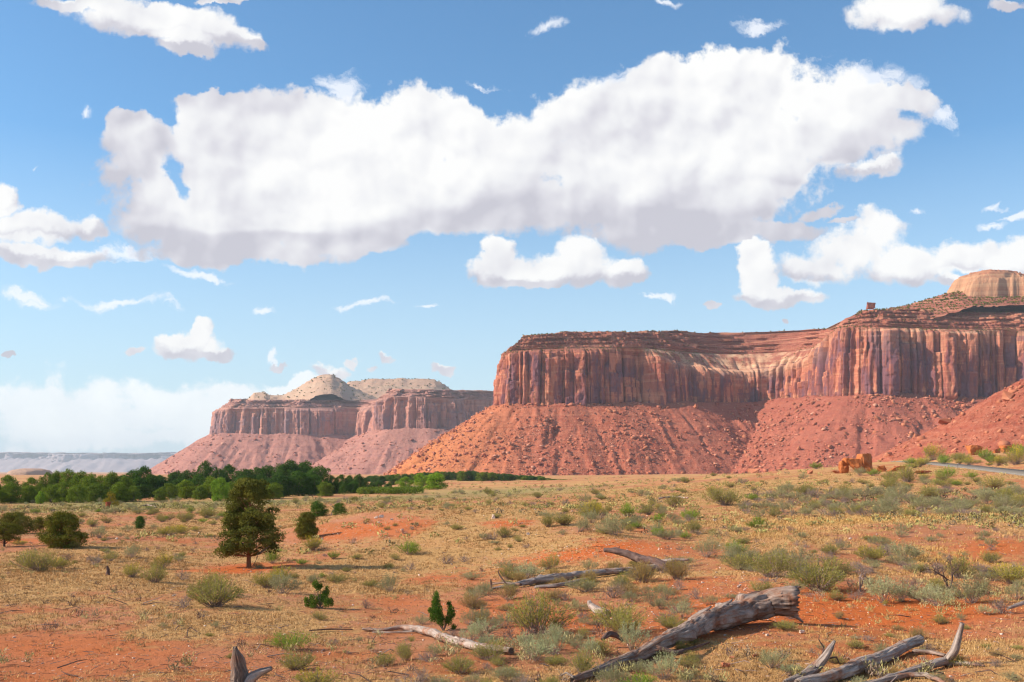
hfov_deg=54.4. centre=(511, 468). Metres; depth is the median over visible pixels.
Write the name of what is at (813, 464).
green shrub
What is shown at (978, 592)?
sagebrush
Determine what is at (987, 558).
rabbitbrush
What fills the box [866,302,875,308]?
rock tower
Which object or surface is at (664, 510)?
sagebrush
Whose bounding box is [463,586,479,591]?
broom shrub
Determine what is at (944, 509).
sagebrush
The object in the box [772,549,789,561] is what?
sagebrush
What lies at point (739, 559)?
rabbitbrush
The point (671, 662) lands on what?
pale sagebrush
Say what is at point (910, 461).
green shrub
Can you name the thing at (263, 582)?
flowering rabbitbrush
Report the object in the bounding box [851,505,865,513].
rabbitbrush
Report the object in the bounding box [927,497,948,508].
sagebrush
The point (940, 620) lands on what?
rabbitbrush
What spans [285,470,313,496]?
cottonwood tree
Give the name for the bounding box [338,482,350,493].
cottonwood tree
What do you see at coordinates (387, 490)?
willow thicket
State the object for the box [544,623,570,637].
pale sagebrush
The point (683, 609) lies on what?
pale sagebrush
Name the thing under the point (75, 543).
rabbitbrush
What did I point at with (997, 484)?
rabbitbrush
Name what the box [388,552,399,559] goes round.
rabbitbrush
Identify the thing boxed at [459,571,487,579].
sagebrush
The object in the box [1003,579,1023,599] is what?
sagebrush
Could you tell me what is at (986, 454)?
green shrub
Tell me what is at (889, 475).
rabbitbrush
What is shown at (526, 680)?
dead shrub
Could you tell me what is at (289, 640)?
green shrub
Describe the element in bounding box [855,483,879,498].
sagebrush
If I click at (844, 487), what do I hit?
rabbitbrush
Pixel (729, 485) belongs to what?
rabbitbrush
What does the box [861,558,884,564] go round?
sagebrush
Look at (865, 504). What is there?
sagebrush
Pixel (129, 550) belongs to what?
sagebrush
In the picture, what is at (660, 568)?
dead shrub
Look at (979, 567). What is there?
dead shrub
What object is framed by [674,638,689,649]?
rabbitbrush
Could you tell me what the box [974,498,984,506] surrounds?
sagebrush
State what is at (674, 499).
rabbitbrush
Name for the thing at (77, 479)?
cottonwood tree
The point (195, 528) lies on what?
flowering rabbitbrush
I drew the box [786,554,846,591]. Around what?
rabbitbrush
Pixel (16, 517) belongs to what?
juniper tree
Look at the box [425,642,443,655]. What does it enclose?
sagebrush
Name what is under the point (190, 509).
green shrub
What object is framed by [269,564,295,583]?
flowering rabbitbrush
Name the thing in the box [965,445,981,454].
boulder
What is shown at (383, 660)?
rabbitbrush
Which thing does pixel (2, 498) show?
cottonwood tree
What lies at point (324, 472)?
cottonwood tree
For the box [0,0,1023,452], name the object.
sky
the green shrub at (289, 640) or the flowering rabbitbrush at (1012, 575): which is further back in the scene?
the flowering rabbitbrush at (1012, 575)
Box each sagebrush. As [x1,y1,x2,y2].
[90,524,108,537]
[109,506,120,513]
[120,524,133,530]
[121,543,142,557]
[125,504,139,509]
[156,622,167,627]
[169,553,185,561]
[208,620,220,627]
[268,570,304,593]
[306,573,322,582]
[375,572,398,591]
[407,614,428,623]
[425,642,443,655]
[430,676,454,681]
[458,607,481,623]
[458,623,486,639]
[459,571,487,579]
[461,584,487,598]
[462,673,483,681]
[463,616,499,636]
[472,604,492,617]
[474,581,494,594]
[476,632,498,643]
[479,533,488,538]
[482,611,518,628]
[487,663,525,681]
[491,560,523,570]
[504,637,515,645]
[506,631,538,648]
[514,560,545,578]
[520,639,558,661]
[527,630,552,646]
[537,510,555,516]
[538,626,566,654]
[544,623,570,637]
[551,597,564,604]
[554,630,585,643]
[564,576,602,591]
[567,634,590,649]
[569,599,588,610]
[575,501,593,511]
[575,515,595,531]
[577,616,601,624]
[578,493,590,501]
[579,558,598,569]
[579,636,600,655]
[581,509,601,522]
[592,662,631,681]
[594,511,622,535]
[609,577,627,588]
[611,522,630,532]
[617,590,642,601]
[617,619,651,650]
[619,517,637,525]
[624,571,652,579]
[626,513,647,524]
[626,659,653,672]
[635,489,647,495]
[638,585,651,592]
[638,586,668,605]
[644,650,682,679]
[647,519,667,534]
[647,597,673,608]
[652,526,682,539]
[653,580,675,599]
[655,505,667,514]
[662,512,681,520]
[664,594,695,609]
[666,600,695,618]
[673,518,686,523]
[676,671,698,681]
[677,555,697,564]
[693,534,724,557]
[699,593,722,604]
[715,549,746,564]
[719,538,750,557]
[721,593,736,597]
[729,524,742,531]
[735,502,750,511]
[737,563,761,570]
[739,547,767,564]
[750,501,773,507]
[750,508,770,516]
[758,648,788,667]
[761,492,779,497]
[763,545,793,556]
[767,498,796,511]
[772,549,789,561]
[773,488,786,494]
[775,481,797,494]
[777,661,801,673]
[781,490,803,499]
[781,545,816,564]
[786,579,806,589]
[789,565,823,575]
[792,532,808,537]
[796,505,818,515]
[798,495,810,503]
[806,502,818,509]
[815,497,827,506]
[818,496,832,501]
[819,493,833,498]
[826,501,846,509]
[829,487,854,500]
[835,541,850,549]
[842,501,866,512]
[846,485,859,495]
[851,468,867,474]
[852,675,870,681]
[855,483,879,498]
[858,577,877,585]
[859,499,873,507]
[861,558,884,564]
[862,573,902,602]
[864,499,880,506]
[866,535,896,545]
[866,561,881,567]
[868,504,891,515]
[869,485,890,495]
[869,640,888,651]
[872,497,900,512]
[876,496,900,505]
[879,489,900,500]
[885,505,903,512]
[885,552,917,565]
[885,577,916,600]
[886,540,925,559]
[887,487,905,497]
[888,482,910,492]
[892,529,909,536]
[893,522,907,532]
[900,492,928,505]
[902,561,920,571]
[904,587,939,601]
[909,582,964,605]
[912,497,935,508]
[916,478,932,484]
[920,584,952,598]
[921,486,949,493]
[924,536,936,540]
[924,670,947,681]
[927,495,945,504]
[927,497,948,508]
[932,504,952,515]
[946,499,979,512]
[946,575,996,603]
[948,496,973,505]
[950,499,969,507]
[956,612,966,619]
[968,487,996,495]
[971,567,1010,580]
[973,485,1000,504]
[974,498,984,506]
[974,604,998,614]
[975,529,992,538]
[984,538,999,545]
[990,492,1016,502]
[990,505,1014,514]
[993,494,1023,508]
[996,481,1023,497]
[999,504,1022,512]
[1000,672,1021,680]
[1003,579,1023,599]
[1010,653,1022,659]
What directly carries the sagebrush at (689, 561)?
on the ground at (90, 643)
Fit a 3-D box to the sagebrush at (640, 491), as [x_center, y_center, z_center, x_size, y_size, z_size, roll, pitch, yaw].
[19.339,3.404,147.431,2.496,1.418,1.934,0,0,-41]
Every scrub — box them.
[0,452,1023,554]
[0,491,1023,681]
[249,374,451,399]
[501,291,1023,364]
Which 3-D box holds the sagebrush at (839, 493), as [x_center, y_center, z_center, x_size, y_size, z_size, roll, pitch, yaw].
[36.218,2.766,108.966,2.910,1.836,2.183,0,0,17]
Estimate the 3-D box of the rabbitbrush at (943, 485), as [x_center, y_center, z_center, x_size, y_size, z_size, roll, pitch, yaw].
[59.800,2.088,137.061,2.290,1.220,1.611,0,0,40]
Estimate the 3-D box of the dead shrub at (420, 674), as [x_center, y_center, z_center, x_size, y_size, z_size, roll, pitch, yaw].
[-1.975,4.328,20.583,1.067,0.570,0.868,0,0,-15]
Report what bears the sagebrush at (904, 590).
on the ground at (90, 643)
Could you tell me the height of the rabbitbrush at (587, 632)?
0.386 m
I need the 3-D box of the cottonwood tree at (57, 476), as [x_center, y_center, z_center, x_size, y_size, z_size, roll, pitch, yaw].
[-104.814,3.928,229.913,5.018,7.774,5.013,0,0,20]
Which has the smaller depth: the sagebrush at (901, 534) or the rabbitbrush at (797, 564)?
the rabbitbrush at (797, 564)
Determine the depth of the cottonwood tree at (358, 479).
299.33 m
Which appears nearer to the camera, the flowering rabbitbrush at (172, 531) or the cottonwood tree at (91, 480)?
the flowering rabbitbrush at (172, 531)
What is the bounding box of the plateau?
[0,452,177,471]
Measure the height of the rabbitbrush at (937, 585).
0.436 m
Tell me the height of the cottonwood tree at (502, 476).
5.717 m
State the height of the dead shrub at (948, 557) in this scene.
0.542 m
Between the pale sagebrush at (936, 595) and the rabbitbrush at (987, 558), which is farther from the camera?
the rabbitbrush at (987, 558)
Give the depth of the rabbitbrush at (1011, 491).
107.14 m
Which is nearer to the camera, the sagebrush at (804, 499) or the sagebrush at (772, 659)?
the sagebrush at (772, 659)
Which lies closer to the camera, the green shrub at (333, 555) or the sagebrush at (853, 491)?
the green shrub at (333, 555)
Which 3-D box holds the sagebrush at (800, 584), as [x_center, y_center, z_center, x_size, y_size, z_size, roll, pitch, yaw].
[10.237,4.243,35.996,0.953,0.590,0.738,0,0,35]
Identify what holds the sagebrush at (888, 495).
on the ground at (90, 643)
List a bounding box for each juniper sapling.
[304,580,333,608]
[427,590,455,630]
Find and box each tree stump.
[230,646,271,681]
[587,600,610,615]
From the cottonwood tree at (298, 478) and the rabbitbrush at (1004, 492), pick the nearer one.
the rabbitbrush at (1004, 492)
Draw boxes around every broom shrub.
[457,592,490,608]
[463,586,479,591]
[494,583,519,599]
[497,604,510,610]
[510,570,526,580]
[541,587,565,599]
[543,566,560,574]
[547,576,565,583]
[580,568,597,581]
[607,561,625,567]
[611,581,645,594]
[623,560,656,582]
[655,554,691,579]
[666,587,683,594]
[833,611,844,618]
[886,665,900,673]
[891,624,905,629]
[909,625,930,636]
[968,575,998,593]
[987,650,1004,655]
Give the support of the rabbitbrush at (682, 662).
on the ground at (90, 643)
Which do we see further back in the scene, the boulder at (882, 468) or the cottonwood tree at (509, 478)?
the cottonwood tree at (509, 478)
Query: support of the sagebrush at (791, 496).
on the ground at (90, 643)
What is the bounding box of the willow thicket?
[356,486,424,493]
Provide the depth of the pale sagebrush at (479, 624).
27.75 m
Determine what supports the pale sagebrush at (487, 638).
on the ground at (90, 643)
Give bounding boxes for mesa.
[144,374,493,473]
[386,269,1023,475]
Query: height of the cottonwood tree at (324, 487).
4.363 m
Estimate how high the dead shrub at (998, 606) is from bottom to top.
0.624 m
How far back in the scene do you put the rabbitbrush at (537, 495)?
188.62 m
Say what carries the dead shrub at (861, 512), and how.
on the ground at (90, 643)
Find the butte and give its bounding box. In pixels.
[6,468,52,474]
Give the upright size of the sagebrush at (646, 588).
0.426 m
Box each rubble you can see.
[153,429,449,473]
[385,393,976,474]
[875,379,1023,460]
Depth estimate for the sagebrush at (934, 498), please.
97.63 m
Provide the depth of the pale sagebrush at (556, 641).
24.39 m
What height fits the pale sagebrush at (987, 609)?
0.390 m
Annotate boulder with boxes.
[748,468,758,472]
[838,460,848,472]
[842,457,862,469]
[856,453,872,471]
[877,465,886,471]
[915,470,930,473]
[916,436,925,441]
[938,418,951,424]
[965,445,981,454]
[998,440,1010,445]
[999,445,1012,452]
[1001,391,1014,400]
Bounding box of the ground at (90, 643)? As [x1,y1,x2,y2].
[0,452,1023,681]
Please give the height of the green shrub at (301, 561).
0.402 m
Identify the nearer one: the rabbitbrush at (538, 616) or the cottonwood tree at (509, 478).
the rabbitbrush at (538, 616)
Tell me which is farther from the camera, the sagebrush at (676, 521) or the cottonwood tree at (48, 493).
the cottonwood tree at (48, 493)
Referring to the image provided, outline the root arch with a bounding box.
[601,631,623,641]
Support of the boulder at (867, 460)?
on the ground at (90, 643)
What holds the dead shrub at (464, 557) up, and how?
on the ground at (90, 643)
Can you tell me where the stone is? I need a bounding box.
[721,662,730,666]
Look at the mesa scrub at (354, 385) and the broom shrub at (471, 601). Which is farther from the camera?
the mesa scrub at (354, 385)
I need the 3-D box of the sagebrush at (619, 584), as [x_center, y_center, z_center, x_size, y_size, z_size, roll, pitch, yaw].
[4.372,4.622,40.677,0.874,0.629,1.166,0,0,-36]
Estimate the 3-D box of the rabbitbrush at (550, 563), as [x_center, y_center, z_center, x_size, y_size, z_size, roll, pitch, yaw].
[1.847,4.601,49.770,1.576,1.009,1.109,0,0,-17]
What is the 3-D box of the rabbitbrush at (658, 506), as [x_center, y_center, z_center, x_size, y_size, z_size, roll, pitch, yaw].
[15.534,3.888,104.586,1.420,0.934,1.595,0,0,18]
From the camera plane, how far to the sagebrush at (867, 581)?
37.75 m
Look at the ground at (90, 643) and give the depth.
38.93 m
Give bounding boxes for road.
[891,461,1023,475]
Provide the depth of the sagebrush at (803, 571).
40.76 m
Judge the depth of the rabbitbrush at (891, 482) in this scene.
135.01 m
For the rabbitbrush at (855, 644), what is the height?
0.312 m
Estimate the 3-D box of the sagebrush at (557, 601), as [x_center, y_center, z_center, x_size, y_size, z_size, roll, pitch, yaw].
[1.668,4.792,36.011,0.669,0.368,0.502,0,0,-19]
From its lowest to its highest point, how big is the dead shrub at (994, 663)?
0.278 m
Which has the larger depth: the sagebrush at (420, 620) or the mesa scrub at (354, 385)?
the mesa scrub at (354, 385)
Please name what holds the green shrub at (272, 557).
on the ground at (90, 643)
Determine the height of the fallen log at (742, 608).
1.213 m
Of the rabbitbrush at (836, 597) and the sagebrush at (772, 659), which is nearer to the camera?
the sagebrush at (772, 659)
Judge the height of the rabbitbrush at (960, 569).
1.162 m
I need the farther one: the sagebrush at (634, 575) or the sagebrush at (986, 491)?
the sagebrush at (986, 491)
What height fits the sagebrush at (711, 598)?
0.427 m
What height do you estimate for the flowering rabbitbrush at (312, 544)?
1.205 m
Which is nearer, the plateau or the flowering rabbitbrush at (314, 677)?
the flowering rabbitbrush at (314, 677)
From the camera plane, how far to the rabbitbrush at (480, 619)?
32.03 m
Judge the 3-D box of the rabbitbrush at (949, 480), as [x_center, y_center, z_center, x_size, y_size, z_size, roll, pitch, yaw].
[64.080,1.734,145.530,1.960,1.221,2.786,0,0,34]
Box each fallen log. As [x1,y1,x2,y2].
[309,625,514,654]
[490,564,657,588]
[560,586,803,681]
[603,546,688,570]
[783,635,840,681]
[794,634,945,681]
[865,622,984,681]
[870,672,944,681]
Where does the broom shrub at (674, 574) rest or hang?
on the ground at (90, 643)
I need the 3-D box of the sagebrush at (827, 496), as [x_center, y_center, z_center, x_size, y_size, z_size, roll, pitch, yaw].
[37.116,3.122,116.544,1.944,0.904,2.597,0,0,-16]
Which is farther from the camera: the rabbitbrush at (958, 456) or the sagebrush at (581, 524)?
the rabbitbrush at (958, 456)
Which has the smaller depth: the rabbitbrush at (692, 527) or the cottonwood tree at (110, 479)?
the rabbitbrush at (692, 527)
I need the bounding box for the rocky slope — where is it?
[872,379,1023,461]
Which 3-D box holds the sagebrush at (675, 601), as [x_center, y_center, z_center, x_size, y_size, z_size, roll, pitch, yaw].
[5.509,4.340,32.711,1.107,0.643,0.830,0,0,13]
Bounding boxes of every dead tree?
[854,564,871,591]
[922,555,960,588]
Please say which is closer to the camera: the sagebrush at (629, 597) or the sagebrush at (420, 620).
the sagebrush at (420, 620)
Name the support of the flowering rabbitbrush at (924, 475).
on the ground at (90, 643)
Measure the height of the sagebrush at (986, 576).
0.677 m
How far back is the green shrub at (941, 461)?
257.80 m
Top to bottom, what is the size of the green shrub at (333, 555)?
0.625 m
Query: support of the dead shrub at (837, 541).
on the ground at (90, 643)
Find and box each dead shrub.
[59,554,73,559]
[86,552,102,564]
[168,596,193,608]
[174,571,190,579]
[326,637,339,644]
[361,600,374,608]
[393,667,440,681]
[415,651,439,661]
[437,553,456,563]
[446,629,459,635]
[457,554,469,561]
[484,531,498,539]
[513,673,532,681]
[558,589,572,600]
[576,609,588,618]
[599,584,626,598]
[652,610,681,621]
[655,565,666,572]
[668,578,685,590]
[684,515,697,521]
[685,587,706,599]
[757,577,772,582]
[803,489,820,496]
[807,488,823,497]
[812,551,840,564]
[823,487,843,498]
[824,510,837,516]
[830,538,847,544]
[835,496,851,504]
[847,562,871,571]
[848,590,863,599]
[854,506,873,517]
[857,635,875,640]
[879,544,893,554]
[900,576,927,588]
[917,506,931,513]
[918,643,935,649]
[922,561,946,574]
[938,484,954,492]
[939,554,956,561]
[953,508,971,513]
[970,564,993,573]
[987,658,1006,666]
[990,595,1013,613]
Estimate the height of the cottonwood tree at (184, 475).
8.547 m
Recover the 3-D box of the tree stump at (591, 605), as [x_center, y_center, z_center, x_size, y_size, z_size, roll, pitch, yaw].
[2.830,4.565,32.516,0.295,0.464,1.350,0,0,-24]
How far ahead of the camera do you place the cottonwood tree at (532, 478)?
642.33 m
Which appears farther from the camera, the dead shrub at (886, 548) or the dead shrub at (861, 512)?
the dead shrub at (861, 512)
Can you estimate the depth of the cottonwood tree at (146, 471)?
261.33 m
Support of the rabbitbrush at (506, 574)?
on the ground at (90, 643)
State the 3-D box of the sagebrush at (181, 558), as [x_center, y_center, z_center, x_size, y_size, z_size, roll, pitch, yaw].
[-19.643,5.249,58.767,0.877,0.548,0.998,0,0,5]
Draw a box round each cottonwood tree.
[0,474,22,501]
[0,482,23,502]
[0,491,6,502]
[19,485,38,502]
[21,477,39,495]
[35,471,58,498]
[35,490,45,503]
[41,484,58,502]
[50,481,72,502]
[52,469,63,498]
[59,469,75,500]
[66,484,87,502]
[69,470,87,500]
[80,472,104,501]
[85,483,106,501]
[94,475,107,500]
[103,471,127,499]
[110,482,130,501]
[115,475,135,499]
[122,469,144,497]
[124,485,140,501]
[129,476,152,499]
[131,465,158,497]
[151,479,172,496]
[152,488,167,500]
[160,483,179,498]
[165,470,183,483]
[171,477,187,496]
[176,479,197,498]
[178,470,197,485]
[188,474,209,497]
[191,485,207,499]
[193,460,217,484]
[200,475,219,498]
[209,477,229,500]
[211,468,231,485]
[219,464,237,482]
[226,482,237,496]
[232,468,256,482]
[247,467,267,478]
[261,464,277,480]
[265,482,283,498]
[266,472,294,496]
[275,459,307,491]
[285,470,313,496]
[297,460,322,485]
[303,474,327,495]
[305,465,331,490]
[316,481,334,496]
[326,475,338,492]
[331,481,341,493]
[335,474,348,492]
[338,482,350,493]
[346,474,354,488]
[347,481,358,492]
[352,473,365,487]
[360,477,369,486]
[370,476,377,484]
[374,480,382,487]
[377,475,387,484]
[387,475,396,484]
[394,474,402,481]
[394,476,413,486]
[402,473,411,481]
[413,473,428,488]
[424,472,447,489]
[449,471,458,479]
[456,471,468,480]
[462,471,473,480]
[469,471,478,480]
[475,472,487,480]
[484,472,497,480]
[499,473,510,480]
[503,474,515,480]
[527,476,537,479]
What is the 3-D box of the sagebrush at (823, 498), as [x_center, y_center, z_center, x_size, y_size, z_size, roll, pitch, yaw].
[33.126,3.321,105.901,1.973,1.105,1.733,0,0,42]
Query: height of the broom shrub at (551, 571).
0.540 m
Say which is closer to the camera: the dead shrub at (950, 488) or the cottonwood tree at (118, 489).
the dead shrub at (950, 488)
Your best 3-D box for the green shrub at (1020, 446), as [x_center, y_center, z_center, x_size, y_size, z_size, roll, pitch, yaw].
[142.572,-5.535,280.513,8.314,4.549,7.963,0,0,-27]
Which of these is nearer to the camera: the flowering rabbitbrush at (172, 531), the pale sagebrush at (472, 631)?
the pale sagebrush at (472, 631)
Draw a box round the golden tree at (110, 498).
[101,491,119,505]
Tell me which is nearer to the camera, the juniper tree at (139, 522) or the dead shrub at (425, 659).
the dead shrub at (425, 659)
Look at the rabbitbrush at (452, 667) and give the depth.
22.14 m
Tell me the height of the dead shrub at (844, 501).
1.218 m
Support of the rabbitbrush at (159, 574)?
on the ground at (90, 643)
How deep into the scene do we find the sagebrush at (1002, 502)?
89.69 m
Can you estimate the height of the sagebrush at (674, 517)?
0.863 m
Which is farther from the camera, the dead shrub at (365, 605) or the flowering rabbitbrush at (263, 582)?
the flowering rabbitbrush at (263, 582)
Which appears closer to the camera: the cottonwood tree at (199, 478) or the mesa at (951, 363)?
the cottonwood tree at (199, 478)
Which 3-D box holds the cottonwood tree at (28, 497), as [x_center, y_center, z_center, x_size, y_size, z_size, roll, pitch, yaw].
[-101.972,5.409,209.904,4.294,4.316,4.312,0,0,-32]
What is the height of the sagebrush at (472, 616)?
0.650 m
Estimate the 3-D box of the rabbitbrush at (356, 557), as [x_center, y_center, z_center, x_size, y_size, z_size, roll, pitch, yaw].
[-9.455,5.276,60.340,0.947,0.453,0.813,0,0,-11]
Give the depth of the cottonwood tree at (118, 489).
213.26 m
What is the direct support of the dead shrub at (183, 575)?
on the ground at (90, 643)
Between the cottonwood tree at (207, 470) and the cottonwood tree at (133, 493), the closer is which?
the cottonwood tree at (133, 493)
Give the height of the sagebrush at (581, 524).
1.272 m
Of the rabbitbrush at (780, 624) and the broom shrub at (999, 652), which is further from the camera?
the rabbitbrush at (780, 624)
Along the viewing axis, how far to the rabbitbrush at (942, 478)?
153.33 m
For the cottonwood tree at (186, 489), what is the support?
on the ground at (90, 643)
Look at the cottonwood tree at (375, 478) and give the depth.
479.69 m
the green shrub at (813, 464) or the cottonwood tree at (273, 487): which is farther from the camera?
the green shrub at (813, 464)
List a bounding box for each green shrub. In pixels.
[30,507,40,512]
[184,506,195,512]
[261,550,283,562]
[263,630,316,649]
[296,559,309,563]
[327,550,340,558]
[391,540,421,554]
[612,668,658,681]
[617,502,637,515]
[631,521,646,527]
[650,513,665,520]
[651,527,671,536]
[678,532,690,537]
[679,508,700,519]
[722,538,751,552]
[744,493,761,499]
[746,514,767,526]
[809,461,823,468]
[866,468,880,475]
[904,456,915,463]
[931,465,960,478]
[936,456,952,463]
[937,453,953,460]
[950,480,962,485]
[963,471,976,478]
[976,447,999,460]
[999,443,1023,455]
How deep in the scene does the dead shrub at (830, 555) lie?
45.27 m
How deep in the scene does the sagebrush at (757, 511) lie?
85.26 m
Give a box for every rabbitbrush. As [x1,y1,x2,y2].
[2,547,63,571]
[12,540,30,544]
[53,557,74,568]
[69,539,80,547]
[85,518,98,526]
[100,515,113,522]
[101,550,119,560]
[122,562,143,576]
[138,562,168,582]
[148,550,177,568]
[150,525,186,534]
[163,512,175,519]
[168,525,192,533]
[175,511,194,520]
[186,569,230,593]
[186,572,246,606]
[189,526,204,531]
[197,507,219,517]
[249,569,284,588]
[251,562,264,566]
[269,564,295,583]
[275,649,318,669]
[292,666,344,681]
[301,535,321,550]
[309,611,327,619]
[324,572,350,582]
[342,566,353,571]
[349,552,362,558]
[359,579,380,586]
[370,652,396,666]
[375,502,386,507]
[380,562,393,567]
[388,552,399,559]
[392,640,413,660]
[440,652,475,672]
[450,523,463,529]
[464,639,509,660]
[473,615,488,622]
[480,675,497,681]
[484,487,495,492]
[487,655,504,665]
[493,664,516,676]
[496,524,512,537]
[496,564,519,579]
[504,588,582,634]
[514,535,521,541]
[529,491,541,497]
[533,553,564,569]
[539,513,553,526]
[539,675,560,681]
[540,653,566,664]
[553,512,575,524]
[562,646,598,673]
[575,498,603,518]
[576,626,589,638]
[579,577,598,588]
[586,637,616,655]
[587,598,651,633]
[595,494,607,498]
[595,528,616,533]
[614,572,635,583]
[625,525,636,530]
[639,503,659,514]
[653,612,683,628]
[654,503,664,508]
[663,491,686,506]
[668,618,687,626]
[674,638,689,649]
[676,655,703,666]
[679,476,691,482]
[681,520,701,532]
[683,650,698,662]
[700,485,744,505]
[720,552,758,569]
[725,482,737,487]
[735,537,749,543]
[746,549,811,577]
[748,579,773,590]
[767,506,780,516]
[771,620,803,629]
[784,559,806,572]
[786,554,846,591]
[794,483,815,494]
[802,499,821,507]
[815,556,858,572]
[818,542,842,553]
[825,589,849,600]
[826,507,843,514]
[828,652,848,663]
[835,483,852,495]
[846,639,866,647]
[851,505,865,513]
[853,543,888,560]
[857,479,870,483]
[880,470,901,479]
[882,475,901,487]
[892,462,922,481]
[901,509,919,515]
[909,562,932,572]
[913,456,925,466]
[917,473,931,477]
[918,483,939,498]
[922,443,947,460]
[924,577,949,585]
[927,582,944,589]
[930,480,946,485]
[931,614,950,623]
[934,473,948,481]
[937,481,953,487]
[938,553,981,578]
[945,478,955,484]
[949,653,970,664]
[951,452,974,459]
[951,590,970,597]
[957,455,975,464]
[971,477,981,481]
[975,474,1010,489]
[976,549,1002,562]
[978,503,992,512]
[988,561,1023,583]
[989,455,1008,465]
[994,486,1018,497]
[994,488,1022,503]
[997,443,1023,464]
[1009,492,1023,507]
[1011,645,1023,648]
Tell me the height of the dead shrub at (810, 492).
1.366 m
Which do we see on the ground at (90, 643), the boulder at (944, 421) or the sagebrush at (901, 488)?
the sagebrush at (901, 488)
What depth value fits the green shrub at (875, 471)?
189.07 m
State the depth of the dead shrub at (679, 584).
38.33 m
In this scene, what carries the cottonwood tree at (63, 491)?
on the ground at (90, 643)
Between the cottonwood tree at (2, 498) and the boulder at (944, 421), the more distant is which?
the boulder at (944, 421)
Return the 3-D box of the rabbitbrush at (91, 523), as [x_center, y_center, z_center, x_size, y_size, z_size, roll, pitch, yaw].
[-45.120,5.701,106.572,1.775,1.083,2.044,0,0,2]
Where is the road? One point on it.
(1004, 470)
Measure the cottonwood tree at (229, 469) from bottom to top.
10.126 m
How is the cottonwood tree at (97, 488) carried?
on the ground at (90, 643)
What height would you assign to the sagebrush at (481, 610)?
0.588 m
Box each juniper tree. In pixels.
[0,511,38,533]
[0,522,24,546]
[32,516,45,530]
[34,510,88,547]
[134,516,145,528]
[212,476,284,567]
[294,511,319,539]
[309,500,330,516]
[332,502,346,514]
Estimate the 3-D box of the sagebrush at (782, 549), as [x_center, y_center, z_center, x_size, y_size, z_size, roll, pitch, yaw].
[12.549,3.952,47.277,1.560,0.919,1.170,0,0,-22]
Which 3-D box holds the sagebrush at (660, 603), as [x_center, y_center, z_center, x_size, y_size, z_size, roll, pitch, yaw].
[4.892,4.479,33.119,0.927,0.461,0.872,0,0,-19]
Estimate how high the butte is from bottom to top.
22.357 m
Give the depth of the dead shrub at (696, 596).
35.09 m
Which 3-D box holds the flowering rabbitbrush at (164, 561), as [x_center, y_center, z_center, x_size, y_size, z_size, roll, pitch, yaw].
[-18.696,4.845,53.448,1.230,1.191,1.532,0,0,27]
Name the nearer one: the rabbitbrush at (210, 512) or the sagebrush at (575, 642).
the sagebrush at (575, 642)
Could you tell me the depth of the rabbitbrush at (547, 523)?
68.59 m
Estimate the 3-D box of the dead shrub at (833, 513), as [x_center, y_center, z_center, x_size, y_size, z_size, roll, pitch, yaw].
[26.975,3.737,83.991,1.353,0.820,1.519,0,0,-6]
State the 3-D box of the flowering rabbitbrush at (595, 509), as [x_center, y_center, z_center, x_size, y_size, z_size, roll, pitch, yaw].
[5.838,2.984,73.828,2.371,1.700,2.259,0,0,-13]
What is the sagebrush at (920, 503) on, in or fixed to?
on the ground at (90, 643)
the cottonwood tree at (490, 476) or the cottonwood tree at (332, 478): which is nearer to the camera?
the cottonwood tree at (332, 478)
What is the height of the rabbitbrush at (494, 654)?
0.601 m
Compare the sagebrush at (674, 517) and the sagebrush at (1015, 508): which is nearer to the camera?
the sagebrush at (674, 517)
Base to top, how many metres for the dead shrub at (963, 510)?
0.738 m
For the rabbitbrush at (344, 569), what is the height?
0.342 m
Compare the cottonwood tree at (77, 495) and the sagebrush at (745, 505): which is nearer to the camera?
the sagebrush at (745, 505)
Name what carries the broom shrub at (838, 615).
on the ground at (90, 643)
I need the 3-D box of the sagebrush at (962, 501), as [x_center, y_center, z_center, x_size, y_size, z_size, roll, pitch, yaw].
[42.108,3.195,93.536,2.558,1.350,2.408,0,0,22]
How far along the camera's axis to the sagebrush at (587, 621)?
30.38 m
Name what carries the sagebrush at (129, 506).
on the ground at (90, 643)
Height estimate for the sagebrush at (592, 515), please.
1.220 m
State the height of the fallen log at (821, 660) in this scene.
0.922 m
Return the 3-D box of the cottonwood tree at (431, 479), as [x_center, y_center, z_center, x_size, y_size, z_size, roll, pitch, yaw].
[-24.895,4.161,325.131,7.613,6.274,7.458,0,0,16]
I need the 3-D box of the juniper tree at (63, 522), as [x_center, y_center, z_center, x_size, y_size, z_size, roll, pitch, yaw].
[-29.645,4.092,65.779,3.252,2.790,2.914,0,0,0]
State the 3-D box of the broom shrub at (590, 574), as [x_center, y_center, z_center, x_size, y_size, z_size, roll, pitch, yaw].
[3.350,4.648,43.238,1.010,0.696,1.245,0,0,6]
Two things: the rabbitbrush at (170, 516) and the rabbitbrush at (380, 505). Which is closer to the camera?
the rabbitbrush at (170, 516)
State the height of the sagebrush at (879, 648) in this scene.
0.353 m
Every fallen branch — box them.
[658,496,688,498]
[1007,600,1023,609]
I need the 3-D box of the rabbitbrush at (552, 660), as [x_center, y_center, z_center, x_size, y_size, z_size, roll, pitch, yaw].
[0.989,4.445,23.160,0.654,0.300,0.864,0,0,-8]

